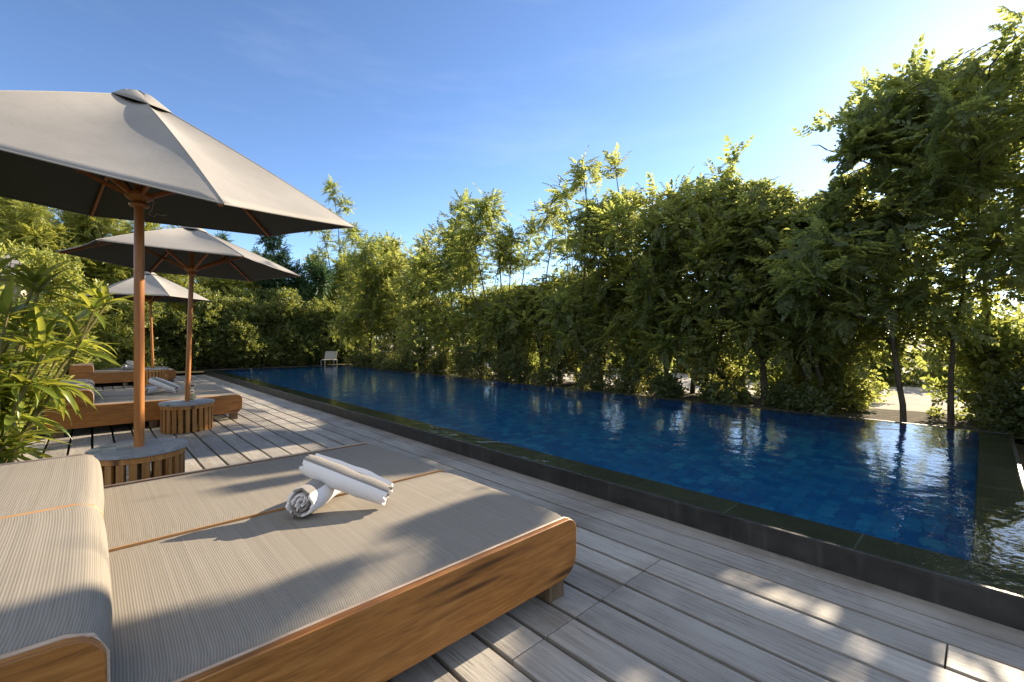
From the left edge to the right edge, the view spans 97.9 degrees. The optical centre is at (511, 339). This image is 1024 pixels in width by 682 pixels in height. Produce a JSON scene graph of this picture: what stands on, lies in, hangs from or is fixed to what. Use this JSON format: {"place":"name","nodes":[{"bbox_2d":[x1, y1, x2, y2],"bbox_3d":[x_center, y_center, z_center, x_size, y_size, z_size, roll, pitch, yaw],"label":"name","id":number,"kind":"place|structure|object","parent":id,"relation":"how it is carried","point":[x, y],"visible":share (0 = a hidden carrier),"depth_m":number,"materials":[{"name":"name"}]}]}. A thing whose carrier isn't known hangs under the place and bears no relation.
{"place":"outdoors","nodes":[
{"label":"outdoors","id":0,"kind":"place"},
{"bbox_2d":[176,363,316,373],"bbox_3d":[-19.767,1.115,20.339,15.226,0.046,21.482,0,0,-43],"label":"planting bed","id":1,"kind":"object","parent":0,"point":[200,369],"visible":0.04,"depth_m":17.04,"materials":[{"name":"soil"}]},
{"bbox_2d":[0,255,33,301],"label":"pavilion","id":2,"kind":"structure","parent":1,"relation":"on","point":[11,263],"depth_m":11.79,"materials":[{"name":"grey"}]},
{"bbox_2d":[0,197,58,259],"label":"tall tree","id":3,"kind":"object","parent":1,"relation":"on","point":[7,215],"visible":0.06,"depth_m":14.69,"materials":[{"name":"green plant"}]},
{"bbox_2d":[0,198,130,283],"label":"tall tree","id":4,"kind":"object","parent":1,"relation":"on","point":[39,232],"visible":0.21,"depth_m":13.88,"materials":[{"name":"green plant"}]},
{"bbox_2d":[67,279,133,372],"bbox_3d":[-12.227,-0.170,13.064,2.325,3.180,1.901,0,0,-43],"label":"garden bush","id":5,"kind":"object","parent":1,"relation":"on","point":[116,337],"visible":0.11,"depth_m":13.27,"materials":[{"name":"green plant"}]},
{"bbox_2d":[47,207,167,315],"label":"tall tree","id":6,"kind":"object","parent":1,"relation":"on","point":[80,222],"visible":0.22,"depth_m":15.40,"materials":[{"name":"green plant"}]},
{"bbox_2d":[92,300,166,367],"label":"garden bush","id":7,"kind":"object","parent":1,"relation":"on","point":[125,356],"visible":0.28,"depth_m":14.00,"materials":[{"name":"green plant"}]},
{"bbox_2d":[115,302,179,366],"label":"hedge bush","id":8,"kind":"object","parent":1,"relation":"on","point":[165,343],"visible":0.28,"depth_m":15.43,"materials":[{"name":"green plant"}]},
{"bbox_2d":[110,225,212,319],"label":"tall tree","id":9,"kind":"object","parent":1,"relation":"on","point":[180,280],"visible":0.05,"depth_m":16.66,"materials":[{"name":"green plant"}]},
{"bbox_2d":[159,283,230,370],"bbox_3d":[-11.607,-0.388,16.369,2.345,3.380,2.092,0,0,-43],"label":"hedge bush","id":10,"kind":"object","parent":1,"relation":"on","point":[205,309],"visible":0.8,"depth_m":16.07,"materials":[{"name":"green plant"}]},
{"bbox_2d":[174,290,246,368],"bbox_3d":[-11.326,-0.320,16.923,2.500,3.136,1.980,0,0,-43],"label":"hedge bush","id":11,"kind":"object","parent":1,"relation":"on","point":[214,327],"visible":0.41,"depth_m":16.73,"materials":[{"name":"green plant"}]},
{"bbox_2d":[195,277,259,329],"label":"tall tree","id":12,"kind":"object","parent":1,"relation":"on","point":[221,284],"visible":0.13,"depth_m":18.97,"materials":[{"name":"green plant"}]},
{"bbox_2d":[215,285,271,364],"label":"tall bush","id":13,"kind":"object","parent":1,"relation":"on","point":[258,295],"visible":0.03,"depth_m":19.22,"materials":[{"name":"green plant"}]},
{"bbox_2d":[219,294,276,367],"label":"hedge bush","id":14,"kind":"object","parent":1,"relation":"on","point":[242,325],"visible":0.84,"depth_m":17.02,"materials":[{"name":"green plant"}]},
{"bbox_2d":[253,288,288,363],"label":"tall bush","id":15,"kind":"object","parent":1,"relation":"on","point":[272,294],"visible":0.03,"depth_m":19.69,"materials":[{"name":"green plant"}]},
{"bbox_2d":[239,298,305,366],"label":"hedge bush","id":16,"kind":"object","parent":1,"relation":"on","point":[272,358],"visible":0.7,"depth_m":17.96,"materials":[{"name":"green plant"}]},
{"bbox_2d":[250,234,338,324],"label":"tall tree","id":17,"kind":"object","parent":1,"relation":"on","point":[313,279],"visible":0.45,"depth_m":20.88,"materials":[{"name":"green plant"}]},
{"bbox_2d":[269,287,322,365],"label":"hedge bush","id":18,"kind":"object","parent":1,"relation":"on","point":[298,347],"visible":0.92,"depth_m":18.53,"materials":[{"name":"green plant"}]},
{"bbox_2d":[0,0,1023,339],"label":"sky","id":19,"kind":"structure","parent":0,"point":[405,105],"materials":[{"name":"blue"}]},
{"bbox_2d":[176,340,1023,444],"bbox_3d":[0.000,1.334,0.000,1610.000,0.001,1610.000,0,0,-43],"label":"ground","id":20,"kind":"structure","parent":0,"point":[183,374],"depth_m":16.80,"materials":[{"name":"soil"}]},
{"bbox_2d":[0,239,108,385],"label":"garden bush","id":21,"kind":"object","parent":20,"relation":"on","point":[35,258],"visible":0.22,"depth_m":10.50,"materials":[{"name":"green plant"}]},
{"bbox_2d":[44,383,946,668],"bbox_3d":[-2.929,1.259,4.391,3.600,0.080,24.208,0,0,-43],"label":"deck underlay","id":22,"kind":"object","parent":20,"relation":"on","point":[114,441],"depth_m":5.49,"materials":[{"name":"black"}]},
{"bbox_2d":[6,375,1023,681],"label":"deck","id":23,"kind":"structure","parent":22,"relation":"on","point":[644,597],"depth_m":1.89,"materials":[{"name":"wood"}]},
{"bbox_2d":[10,344,67,437],"bbox_3d":[-5.929,0.557,5.137,1.189,1.240,1.235,0,0,-43],"label":"potted plant","id":24,"kind":"object","parent":23,"relation":"on","point":[42,414],"visible":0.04,"depth_m":5.25,"materials":[{"name":"plant"}]},
{"bbox_2d":[0,288,118,431],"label":"strap leaf plant","id":25,"kind":"object","parent":23,"relation":"on","point":[83,323],"visible":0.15,"depth_m":4.31,"materials":[{"name":"green plant"}]},
{"bbox_2d":[0,252,154,463],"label":"strap leaf plant","id":26,"kind":"object","parent":23,"relation":"on","point":[37,333],"visible":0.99,"depth_m":3.16,"materials":[{"name":"green plant"}]},
{"bbox_2d":[69,362,175,385],"bbox_3d":[-10.158,0.873,11.658,1.987,0.554,2.035,0,0,-43],"label":"daybed","id":27,"kind":"object","parent":23,"relation":"on","point":[99,376],"visible":0.66,"depth_m":10.71,"materials":[{"name":"wood"}]},
{"bbox_2d":[85,438,187,485],"bbox_3d":[-2.750,0.969,3.287,0.579,0.359,0.580,0,0,-43],"label":"side table","id":28,"kind":"object","parent":23,"relation":"on","point":[164,456],"visible":0.52,"depth_m":3.16,"materials":[{"name":"brown wood"}]},
{"bbox_2d":[0,89,354,446],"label":"parasol","id":29,"kind":"object","parent":28,"relation":"on","point":[139,158],"visible":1,"depth_m":3.11,"materials":[{"name":"fabric"}]},
{"bbox_2d":[44,379,241,437],"bbox_3d":[-5.316,0.873,6.502,1.987,0.554,2.035,0,0,-43],"label":"daybed","id":30,"kind":"object","parent":23,"relation":"on","point":[114,407],"visible":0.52,"depth_m":5.72,"materials":[{"name":"wood"}]},
{"bbox_2d":[148,377,179,392],"bbox_3d":[-5.058,0.660,6.488,0.444,0.134,0.123,19,-27,6],"label":"towel","id":31,"kind":"object","parent":30,"relation":"on","point":[165,384],"visible":1,"depth_m":6.44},
{"bbox_2d":[145,368,168,384],"bbox_3d":[-8.764,0.934,10.940,0.540,0.430,0.540,0,0,-43],"label":"side table","id":32,"kind":"object","parent":23,"relation":"on","point":[161,373],"visible":0.45,"depth_m":10.78,"materials":[{"name":"brown wood"}]},
{"bbox_2d":[86,271,209,367],"bbox_3d":[-8.808,-0.471,10.820,2.340,2.379,2.384,0,0,-43],"label":"parasol","id":33,"kind":"object","parent":32,"relation":"on","point":[162,289],"visible":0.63,"depth_m":10.73,"materials":[{"name":"fabric"}]},
{"bbox_2d":[158,398,214,433],"bbox_3d":[-4.123,0.969,5.659,0.580,0.359,0.579,0,0,12],"label":"side table","id":34,"kind":"object","parent":23,"relation":"on","point":[195,415],"visible":0.98,"depth_m":5.47,"materials":[{"name":"brown wood"}]},
{"bbox_2d":[55,226,299,400],"bbox_3d":[-4.102,-0.335,5.694,2.452,2.249,2.452,0,0,-43],"label":"parasol","id":35,"kind":"object","parent":34,"relation":"on","point":[191,252],"visible":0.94,"depth_m":5.66,"materials":[{"name":"fabric"}]},
{"bbox_2d":[0,442,575,681],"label":"daybed","id":36,"kind":"object","parent":23,"relation":"on","point":[233,573],"visible":0.97,"depth_m":1.53,"materials":[{"name":"fabric"}]},
{"bbox_2d":[285,479,341,517],"bbox_3d":[-0.913,0.723,2.148,0.142,0.148,0.425,12,1,6],"label":"towel","id":37,"kind":"object","parent":36,"relation":"on","point":[310,496],"visible":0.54,"depth_m":1.97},
{"bbox_2d":[299,453,392,505],"bbox_3d":[-0.778,0.660,2.115,0.444,0.134,0.123,19,-27,6],"label":"towel","id":38,"kind":"object","parent":36,"relation":"on","point":[352,480],"visible":1,"depth_m":2.07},
{"bbox_2d":[204,365,1023,630],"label":"swimming pool","id":39,"kind":"structure","parent":20,"relation":"in","point":[999,606],"depth_m":2.51,"materials":[{"name":"tile"}]},
{"bbox_2d":[206,365,1023,595],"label":"water","id":40,"kind":"structure","parent":0,"point":[947,501],"depth_m":3.94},
{"bbox_2d":[320,362,1023,438],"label":"planting bed","id":41,"kind":"object","parent":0,"point":[917,417],"visible":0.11,"depth_m":6.31,"materials":[{"name":"soil"}]},
{"bbox_2d":[295,295,340,365],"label":"hedge bush","id":42,"kind":"object","parent":41,"relation":"on","point":[319,307],"visible":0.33,"depth_m":19.18,"materials":[{"name":"green plant"}]},
{"bbox_2d":[295,252,356,306],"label":"tall tree","id":43,"kind":"object","parent":41,"relation":"on","point":[334,284],"visible":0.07,"depth_m":22.65,"materials":[{"name":"green plant"}]},
{"bbox_2d":[313,303,361,363],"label":"hedge bush","id":44,"kind":"object","parent":41,"relation":"on","point":[344,351],"visible":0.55,"depth_m":19.28,"materials":[{"name":"green plant"}]},
{"bbox_2d":[345,341,369,366],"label":"shrub","id":45,"kind":"object","parent":41,"relation":"on","point":[352,359],"visible":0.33,"depth_m":17.32,"materials":[{"name":"green plant"}]},
{"bbox_2d":[324,229,400,356],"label":"pinnate tree","id":46,"kind":"object","parent":41,"relation":"on","point":[363,265],"visible":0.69,"depth_m":16.91,"materials":[{"name":"green plant"}]},
{"bbox_2d":[354,345,376,367],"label":"shrub","id":47,"kind":"object","parent":41,"relation":"on","point":[366,360],"visible":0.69,"depth_m":16.46,"materials":[{"name":"green plant"}]},
{"bbox_2d":[370,335,393,367],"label":"shrub","id":48,"kind":"object","parent":41,"relation":"on","point":[377,359],"visible":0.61,"depth_m":16.03,"materials":[{"name":"green plant"}]},
{"bbox_2d":[345,236,421,354],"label":"pinnate tree","id":49,"kind":"object","parent":41,"relation":"on","point":[391,322],"visible":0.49,"depth_m":16.74,"materials":[{"name":"green plant"}]},
{"bbox_2d":[379,350,399,369],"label":"shrub","id":50,"kind":"object","parent":41,"relation":"on","point":[385,366],"visible":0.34,"depth_m":15.02,"materials":[{"name":"green plant"}]},
{"bbox_2d":[386,343,416,371],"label":"shrub","id":51,"kind":"object","parent":41,"relation":"on","point":[402,364],"visible":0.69,"depth_m":14.51,"materials":[{"name":"green plant"}]},
{"bbox_2d":[407,341,435,372],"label":"shrub","id":52,"kind":"object","parent":41,"relation":"on","point":[422,361],"visible":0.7,"depth_m":13.98,"materials":[{"name":"green plant"}]},
{"bbox_2d":[384,229,459,356],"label":"pinnate tree","id":53,"kind":"object","parent":41,"relation":"on","point":[409,317],"visible":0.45,"depth_m":14.41,"materials":[{"name":"green plant"}]},
{"bbox_2d":[396,250,458,353],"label":"pinnate tree","id":54,"kind":"object","parent":41,"relation":"on","point":[411,284],"visible":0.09,"depth_m":14.77,"materials":[{"name":"green plant"}]},
{"bbox_2d":[426,348,453,374],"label":"shrub","id":55,"kind":"object","parent":41,"relation":"on","point":[440,362],"visible":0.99,"depth_m":13.28,"materials":[{"name":"green plant"}]},
{"bbox_2d":[401,188,496,374],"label":"pinnate tree","id":56,"kind":"object","parent":41,"relation":"on","point":[436,322],"visible":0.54,"depth_m":13.09,"materials":[{"name":"green plant"}]},
{"bbox_2d":[451,344,474,377],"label":"shrub","id":57,"kind":"object","parent":41,"relation":"on","point":[459,366],"visible":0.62,"depth_m":12.47,"materials":[{"name":"green plant"}]},
{"bbox_2d":[460,341,497,378],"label":"shrub","id":58,"kind":"object","parent":41,"relation":"on","point":[478,364],"visible":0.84,"depth_m":11.84,"materials":[{"name":"green plant"}]},
{"bbox_2d":[438,214,520,373],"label":"pinnate tree","id":59,"kind":"object","parent":41,"relation":"on","point":[463,296],"visible":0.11,"depth_m":13.03,"materials":[{"name":"green plant"}]},
{"bbox_2d":[421,183,541,376],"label":"pinnate tree","id":60,"kind":"object","parent":41,"relation":"on","point":[484,216],"visible":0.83,"depth_m":11.47,"materials":[{"name":"green plant"}]},
{"bbox_2d":[483,338,524,381],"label":"shrub","id":61,"kind":"object","parent":41,"relation":"on","point":[498,368],"visible":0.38,"depth_m":11.15,"materials":[{"name":"green plant"}]},
{"bbox_2d":[478,210,552,363],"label":"pinnate tree","id":62,"kind":"object","parent":41,"relation":"on","point":[531,229],"visible":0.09,"depth_m":12.03,"materials":[{"name":"green plant"}]},
{"bbox_2d":[497,341,535,383],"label":"shrub","id":63,"kind":"object","parent":41,"relation":"on","point":[522,365],"visible":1,"depth_m":10.57,"materials":[{"name":"green plant"}]},
{"bbox_2d":[500,259,588,381],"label":"pinnate tree","id":64,"kind":"object","parent":41,"relation":"on","point":[547,287],"visible":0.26,"depth_m":10.76,"materials":[{"name":"green plant"}]},
{"bbox_2d":[495,199,602,382],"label":"pinnate tree","id":65,"kind":"object","parent":41,"relation":"on","point":[532,293],"visible":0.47,"depth_m":10.86,"materials":[{"name":"green plant"}]},
{"bbox_2d":[528,342,578,386],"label":"shrub","id":66,"kind":"object","parent":41,"relation":"on","point":[541,375],"visible":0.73,"depth_m":9.99,"materials":[{"name":"green plant"}]},
{"bbox_2d":[544,335,615,379],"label":"underwood bush","id":67,"kind":"object","parent":41,"relation":"on","point":[575,364],"visible":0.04,"depth_m":10.57,"materials":[{"name":"green plant"}]},
{"bbox_2d":[533,175,645,387],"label":"pinnate tree","id":68,"kind":"object","parent":41,"relation":"on","point":[562,300],"visible":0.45,"depth_m":9.38,"materials":[{"name":"green plant"}]},
{"bbox_2d":[538,188,645,367],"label":"pinnate tree","id":69,"kind":"object","parent":41,"relation":"on","point":[620,197],"visible":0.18,"depth_m":9.34,"materials":[{"name":"green plant"}]},
{"bbox_2d":[571,339,619,391],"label":"shrub","id":70,"kind":"object","parent":41,"relation":"on","point":[594,372],"visible":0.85,"depth_m":9.18,"materials":[{"name":"green plant"}]},
{"bbox_2d":[545,143,706,388],"bbox_3d":[2.353,-1.617,9.192,3.188,5.416,3.269,0,0,-43],"label":"pinnate tree","id":71,"kind":"object","parent":41,"relation":"on","point":[580,174],"visible":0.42,"depth_m":8.93,"materials":[{"name":"green plant"}]},
{"bbox_2d":[608,351,659,394],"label":"shrub","id":72,"kind":"object","parent":41,"relation":"on","point":[636,384],"visible":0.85,"depth_m":8.40,"materials":[{"name":"green plant"}]},
{"bbox_2d":[614,334,675,385],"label":"underwood bush","id":73,"kind":"object","parent":41,"relation":"on","point":[661,365],"visible":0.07,"depth_m":9.69,"materials":[{"name":"green plant"}]},
{"bbox_2d":[578,173,717,389],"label":"pinnate tree","id":74,"kind":"object","parent":41,"relation":"on","point":[620,305],"visible":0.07,"depth_m":9.30,"materials":[{"name":"green plant"}]},
{"bbox_2d":[581,191,744,384],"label":"pinnate tree","id":75,"kind":"object","parent":41,"relation":"on","point":[649,283],"visible":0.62,"depth_m":7.90,"materials":[{"name":"green plant"}]},
{"bbox_2d":[643,372,689,398],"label":"shrub","id":76,"kind":"object","parent":41,"relation":"on","point":[668,385],"visible":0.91,"depth_m":7.83,"materials":[{"name":"green plant"}]},
{"bbox_2d":[630,176,724,393],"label":"pinnate tree","id":77,"kind":"object","parent":41,"relation":"on","point":[656,237],"visible":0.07,"depth_m":7.59,"materials":[{"name":"green plant"}]},
{"bbox_2d":[622,134,798,384],"bbox_3d":[3.391,-1.288,7.918,2.925,4.762,2.576,0,0,32],"label":"pinnate tree","id":78,"kind":"object","parent":41,"relation":"on","point":[712,193],"visible":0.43,"depth_m":7.64,"materials":[{"name":"green plant"}]},
{"bbox_2d":[680,322,751,396],"bbox_3d":[3.821,0.427,8.580,1.139,1.665,1.703,0,0,-15],"label":"underwood bush","id":79,"kind":"object","parent":41,"relation":"on","point":[729,371],"visible":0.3,"depth_m":8.19,"materials":[{"name":"green plant"}]},
{"bbox_2d":[695,374,755,404],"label":"shrub","id":80,"kind":"object","parent":41,"relation":"on","point":[717,390],"visible":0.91,"depth_m":7.25,"materials":[{"name":"green plant"}]},
{"bbox_2d":[677,172,826,389],"bbox_3d":[4.180,-1.013,7.914,2.564,4.254,2.275,0,0,-11],"label":"pinnate tree","id":81,"kind":"object","parent":41,"relation":"on","point":[733,255],"visible":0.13,"depth_m":7.32,"materials":[{"name":"green plant"}]},
{"bbox_2d":[646,175,871,404],"bbox_3d":[3.895,-0.839,7.176,2.638,3.844,3.004,0,0,-43],"label":"pinnate tree","id":82,"kind":"object","parent":41,"relation":"on","point":[759,251],"visible":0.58,"depth_m":7.01,"materials":[{"name":"green plant"}]},
{"bbox_2d":[759,377,834,414],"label":"shrub","id":83,"kind":"object","parent":41,"relation":"on","point":[810,399],"visible":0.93,"depth_m":6.51,"materials":[{"name":"green plant"}]},
{"bbox_2d":[698,190,907,406],"bbox_3d":[4.586,-0.757,7.072,3.100,3.684,2.517,0,0,-22],"label":"broad tree","id":84,"kind":"object","parent":41,"relation":"on","point":[745,295],"visible":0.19,"depth_m":6.74,"materials":[{"name":"green plant"}]},
{"bbox_2d":[709,161,901,387],"bbox_3d":[4.726,-0.975,7.356,2.740,4.174,2.214,0,0,36],"label":"pinnate tree","id":85,"kind":"object","parent":41,"relation":"on","point":[831,183],"visible":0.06,"depth_m":6.97,"materials":[{"name":"green plant"}]},
{"bbox_2d":[775,330,882,412],"bbox_3d":[4.940,0.463,7.000,1.524,1.609,1.378,0,0,-43],"label":"edge shrub","id":86,"kind":"object","parent":41,"relation":"on","point":[856,394],"visible":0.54,"depth_m":6.60,"materials":[{"name":"green plant"}]},
{"bbox_2d":[720,134,966,395],"bbox_3d":[4.891,-0.853,6.815,3.190,3.894,2.101,0,0,29],"label":"pinnate tree","id":87,"kind":"object","parent":41,"relation":"on","point":[867,362],"visible":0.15,"depth_m":6.42,"materials":[{"name":"green plant"}]},
{"bbox_2d":[747,151,1012,402],"bbox_3d":[5.260,-0.787,6.871,3.311,3.796,2.290,0,0,9],"label":"pinnate tree","id":88,"kind":"object","parent":41,"relation":"on","point":[815,359],"visible":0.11,"depth_m":6.54,"materials":[{"name":"green plant"}]},
{"bbox_2d":[764,147,1023,422],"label":"broad tree","id":89,"kind":"object","parent":41,"relation":"on","point":[839,235],"visible":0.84,"depth_m":5.52,"materials":[{"name":"green plant"}]},
{"bbox_2d":[781,5,1023,385],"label":"broad tree","id":90,"kind":"object","parent":41,"relation":"on","point":[957,112],"visible":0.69,"depth_m":5.29,"materials":[{"name":"green plant"}]},
{"bbox_2d":[837,193,1023,424],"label":"broad tree","id":91,"kind":"object","parent":41,"relation":"on","point":[889,299],"visible":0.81,"depth_m":5.33,"materials":[{"name":"green plant"}]},
{"bbox_2d":[920,307,1023,419],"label":"edge shrub","id":92,"kind":"object","parent":41,"relation":"on","point":[971,361],"visible":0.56,"depth_m":5.61,"materials":[{"name":"green plant"}]},
{"bbox_2d":[966,336,1023,444],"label":"dark shrub","id":93,"kind":"object","parent":41,"relation":"on","point":[999,414],"visible":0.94,"depth_m":5.00,"materials":[{"name":"green plant"}]},
{"bbox_2d":[390,345,974,414],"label":"sand","id":94,"kind":"structure","parent":0,"point":[916,399],"depth_m":8.30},
{"bbox_2d":[303,175,367,294],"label":"tall tree","id":95,"kind":"object","parent":94,"relation":"on","point":[331,185],"visible":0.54,"depth_m":22.30,"materials":[{"name":"green plant"}]},
{"bbox_2d":[328,287,360,311],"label":"tall bush","id":96,"kind":"object","parent":94,"relation":"on","point":[337,295],"visible":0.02,"depth_m":21.56,"materials":[{"name":"green plant"}]},
{"bbox_2d":[540,203,596,378],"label":"pinnate tree","id":97,"kind":"object","parent":94,"relation":"on","point":[560,269],"visible":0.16,"depth_m":12.16,"materials":[{"name":"green plant"}]},
{"bbox_2d":[731,346,783,378],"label":"distant bush","id":98,"kind":"object","parent":94,"relation":"on","point":[750,375],"visible":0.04,"depth_m":12.09,"materials":[{"name":"green plant"}]},
{"bbox_2d":[759,356,811,389],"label":"underwood bush","id":99,"kind":"object","parent":94,"relation":"on","point":[777,374],"visible":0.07,"depth_m":7.75,"materials":[{"name":"green plant"}]},
{"bbox_2d":[861,378,897,402],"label":"sand shrub","id":100,"kind":"object","parent":94,"relation":"on","point":[882,385],"visible":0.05,"depth_m":7.75,"materials":[{"name":"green plant"}]},
{"bbox_2d":[860,347,932,386],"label":"distant bush","id":101,"kind":"object","parent":94,"relation":"on","point":[915,375],"visible":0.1,"depth_m":10.32,"materials":[{"name":"green plant"}]},
{"bbox_2d":[905,304,979,383],"bbox_3d":[10.797,0.386,10.687,1.972,2.462,2.322,0,0,-27],"label":"distant bush","id":102,"kind":"object","parent":94,"relation":"on","point":[938,372],"visible":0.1,"depth_m":10.94,"materials":[{"name":"green plant"}]},
{"bbox_2d":[964,88,1023,249],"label":"broad tree","id":103,"kind":"object","parent":94,"relation":"on","point":[991,206],"visible":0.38,"depth_m":4.95,"materials":[{"name":"green plant"}]},
{"bbox_2d":[973,297,1023,367],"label":"edge shrub","id":104,"kind":"object","parent":94,"relation":"on","point":[1011,310],"visible":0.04,"depth_m":7.02,"materials":[{"name":"green plant"}]},
{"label":"side planting bed","id":105,"kind":"structure","parent":0,"visible":0},
{"bbox_2d":[0,283,81,379],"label":"garden bush","id":106,"kind":"object","parent":105,"relation":"on","point":[61,337],"visible":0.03,"depth_m":10.07,"materials":[{"name":"green plant"}]},
{"bbox_2d":[13,290,116,374],"bbox_3d":[-11.531,0.131,11.330,2.325,2.742,2.073,0,0,-43],"label":"garden bush","id":107,"kind":"object","parent":105,"relation":"on","point":[100,365],"visible":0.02,"depth_m":11.67,"materials":[{"name":"green plant"}]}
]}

